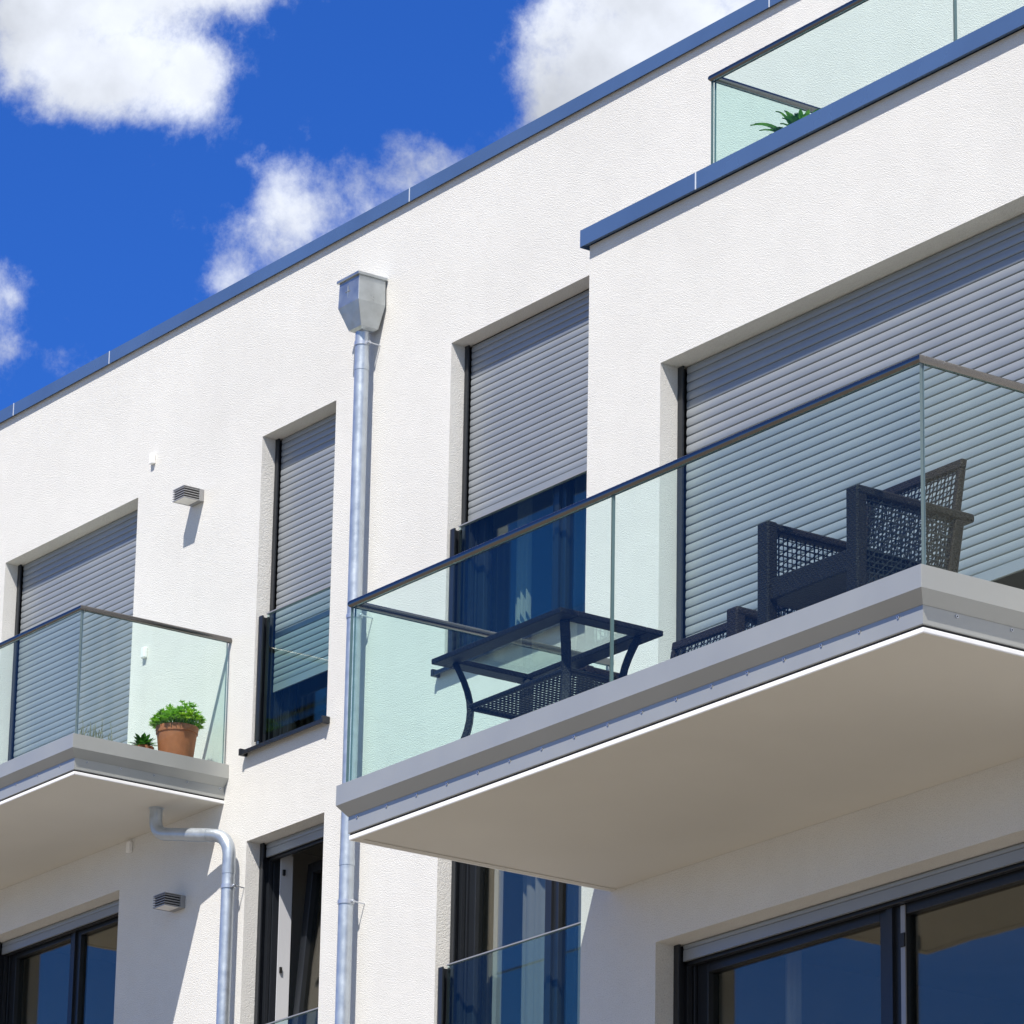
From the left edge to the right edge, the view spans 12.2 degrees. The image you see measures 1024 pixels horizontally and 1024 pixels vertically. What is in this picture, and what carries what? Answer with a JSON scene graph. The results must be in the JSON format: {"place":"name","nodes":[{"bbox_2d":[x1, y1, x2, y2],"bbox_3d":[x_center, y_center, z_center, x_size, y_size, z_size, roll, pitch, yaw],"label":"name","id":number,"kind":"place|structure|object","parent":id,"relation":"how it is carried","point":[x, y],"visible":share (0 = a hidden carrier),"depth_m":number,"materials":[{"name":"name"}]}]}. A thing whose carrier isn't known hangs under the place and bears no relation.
{"place":"outdoors","nodes":[
{"label":"outdoors","id":0,"kind":"place"},
{"bbox_2d":[0,0,753,410],"label":"sky","id":1,"kind":"structure","parent":0,"point":[156,156],"materials":[{"name":"blue"}]},
{"label":"ground","id":2,"kind":"structure","parent":0,"visible":0},
{"bbox_2d":[0,0,1023,1023],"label":"apartment building","id":3,"kind":"structure","parent":2,"relation":"on","point":[684,312],"depth_m":28.80,"materials":[{"name":"white paint"}]},
{"bbox_2d":[0,900,118,1023],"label":"window","id":4,"kind":"structure","parent":3,"relation":"in","point":[76,930],"depth_m":35.35,"materials":[{"name":"metal"}]},
{"bbox_2d":[8,510,137,760],"bbox_3d":[-3.252,1.337,35.874,0.085,2.449,1.928,14,-23,-33],"label":"window","id":5,"kind":"structure","parent":3,"relation":"in","point":[96,569],"depth_m":36.06,"materials":[{"name":"metal"}]},
{"bbox_2d":[79,719,112,740],"bbox_3d":[-2.929,1.615,33.434,0.332,0.314,0.332,-1,-19,5],"label":"twiggy plant","id":6,"kind":"object","parent":3,"relation":"on","point":[95,731],"visible":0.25,"depth_m":33.42,"materials":[{"name":"plant"}]},
{"bbox_2d":[126,841,132,852],"bbox_3d":[-2.757,2.414,34.424,0.031,0.080,0.048,14,-23,-33],"label":"wall sensor","id":7,"kind":"object","parent":3,"relation":"attached to","point":[129,845],"depth_m":34.41,"materials":[{"name":"white plastic"}]},
{"bbox_2d":[128,732,157,748],"bbox_3d":[-2.590,1.678,33.562,0.238,0.260,0.242,14,-23,-33],"label":"potted plant","id":8,"kind":"object","parent":3,"relation":"on","point":[144,740],"visible":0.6,"depth_m":33.54,"materials":[{"name":"green plant"}]},
{"bbox_2d":[141,647,146,658],"bbox_3d":[-2.682,1.026,34.827,0.031,0.080,0.048,14,-23,-33],"label":"wall sensor","id":9,"kind":"object","parent":3,"relation":"attached to","point":[143,652],"depth_m":34.81,"materials":[{"name":"white plastic"}]},
{"bbox_2d":[149,453,155,464],"bbox_3d":[-2.659,-0.392,35.316,0.031,0.080,0.048,14,-23,-33],"label":"wall sensor","id":10,"kind":"object","parent":3,"relation":"attached to","point":[152,458],"depth_m":35.30,"materials":[{"name":"white plastic"}]},
{"bbox_2d":[153,892,184,911],"bbox_3d":[-2.415,2.748,33.662,0.171,0.092,0.157,14,-23,-33],"label":"wall lamp","id":11,"kind":"object","parent":3,"relation":"attached to","point":[169,902],"visible":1,"depth_m":33.62,"materials":[{"name":"grey metal"}]},
{"bbox_2d":[148,700,206,756],"bbox_3d":[-2.360,1.587,33.597,0.402,0.535,0.455,14,-23,-33],"label":"potted bush","id":12,"kind":"object","parent":3,"relation":"on","point":[178,734],"visible":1,"depth_m":33.49,"materials":[{"name":"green plant"}]},
{"bbox_2d":[172,485,203,506],"bbox_3d":[-2.344,-0.117,34.615,0.171,0.092,0.156,14,-23,-33],"label":"wall lamp","id":13,"kind":"object","parent":3,"relation":"attached to","point":[187,495],"visible":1,"depth_m":34.58,"materials":[{"name":"grey metal"}]},
{"bbox_2d":[149,806,244,1023],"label":"downpipe","id":14,"kind":"object","parent":3,"relation":"attached to","point":[222,838],"visible":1,"depth_m":32.99,"materials":[{"name":"metal"}]},
{"bbox_2d":[238,413,335,756],"bbox_3d":[-1.438,0.484,33.401,0.347,2.365,1.067,14,-23,-33],"label":"window","id":15,"kind":"structure","parent":3,"relation":"in","point":[293,642],"depth_m":33.53,"materials":[{"name":"metal"}]},
{"bbox_2d":[254,823,323,1023],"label":"window","id":16,"kind":"structure","parent":3,"relation":"in","point":[276,859],"depth_m":32.97,"materials":[{"name":"metal"}]},
{"bbox_2d":[335,270,387,1023],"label":"downpipe","id":17,"kind":"object","parent":3,"relation":"attached to","point":[361,306],"visible":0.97,"depth_m":32.49,"materials":[{"name":"metal"}]},
{"bbox_2d":[437,861,580,1023],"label":"window","id":18,"kind":"structure","parent":3,"relation":"in","point":[459,1001],"depth_m":30.86,"materials":[{"name":"metal"}]},
{"bbox_2d":[431,289,588,677],"bbox_3d":[0.224,-0.249,31.187,0.347,2.357,2.069,14,-23,-33],"label":"window","id":19,"kind":"structure","parent":3,"relation":"in","point":[525,418],"depth_m":31.61,"materials":[{"name":"metal"}]},
{"bbox_2d":[515,497,532,624],"bbox_3d":[0.087,0.012,31.918,0.061,2.150,0.175,8,-20,-20],"label":"curtain","id":20,"kind":"object","parent":3,"relation":"hanging from","point":[523,571],"visible":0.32,"depth_m":31.77,"materials":[{"name":"blue fabric"}]},
{"bbox_2d":[431,607,662,737],"bbox_3d":[0.156,0.969,22.615,0.613,0.726,1.073,14,-23,-33],"label":"wicker table","id":21,"kind":"object","parent":3,"relation":"on","point":[565,671],"visible":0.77,"depth_m":22.60,"materials":[{"name":"black wicker"}]},
{"bbox_2d":[521,875,580,1023],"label":"curtain","id":22,"kind":"object","parent":3,"relation":"hanging from","point":[532,983],"visible":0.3,"depth_m":30.74,"materials":[{"name":"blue fabric"}]},
{"bbox_2d":[573,473,586,611],"bbox_3d":[0.436,-0.085,31.615,0.069,2.150,0.423,14,-23,-33],"label":"curtain","id":23,"kind":"object","parent":3,"relation":"hanging from","point":[579,549],"visible":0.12,"depth_m":31.46,"materials":[{"name":"blue fabric"}]},
{"bbox_2d":[578,606,794,691],"bbox_3d":[0.919,0.878,22.652,0.615,0.940,1.263,14,-23,-33],"label":"wicker sofa","id":24,"kind":"object","parent":3,"relation":"on","point":[740,619],"visible":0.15,"depth_m":23.04,"materials":[{"name":"black wicker"}]},
{"bbox_2d":[750,108,820,134],"bbox_3d":[1.477,-1.666,24.834,0.467,0.847,0.454,-2,-19,10],"label":"strap leaf plant","id":25,"kind":"object","parent":3,"relation":"on","point":[790,118],"visible":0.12,"depth_m":24.89,"materials":[{"name":"plant"}]},
{"bbox_2d":[785,950,801,1023],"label":"curtain","id":26,"kind":"object","parent":3,"relation":"hanging from","point":[793,987],"depth_m":23.41,"materials":[{"name":"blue fabric"}]},
{"bbox_2d":[673,842,1023,1023],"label":"window","id":27,"kind":"structure","parent":3,"relation":"in","point":[893,907],"depth_m":22.35,"materials":[{"name":"metal"}]},
{"bbox_2d":[676,214,1023,655],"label":"window","id":28,"kind":"structure","parent":3,"relation":"in","point":[962,304],"depth_m":23.18,"materials":[{"name":"metal"}]},
{"bbox_2d":[758,458,973,624],"bbox_3d":[1.538,0.241,20.781,0.660,0.955,0.698,14,-23,-33],"label":"wicker armchair","id":29,"kind":"object","parent":3,"relation":"on","point":[856,561],"visible":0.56,"depth_m":20.66,"materials":[{"name":"black"}]}
]}

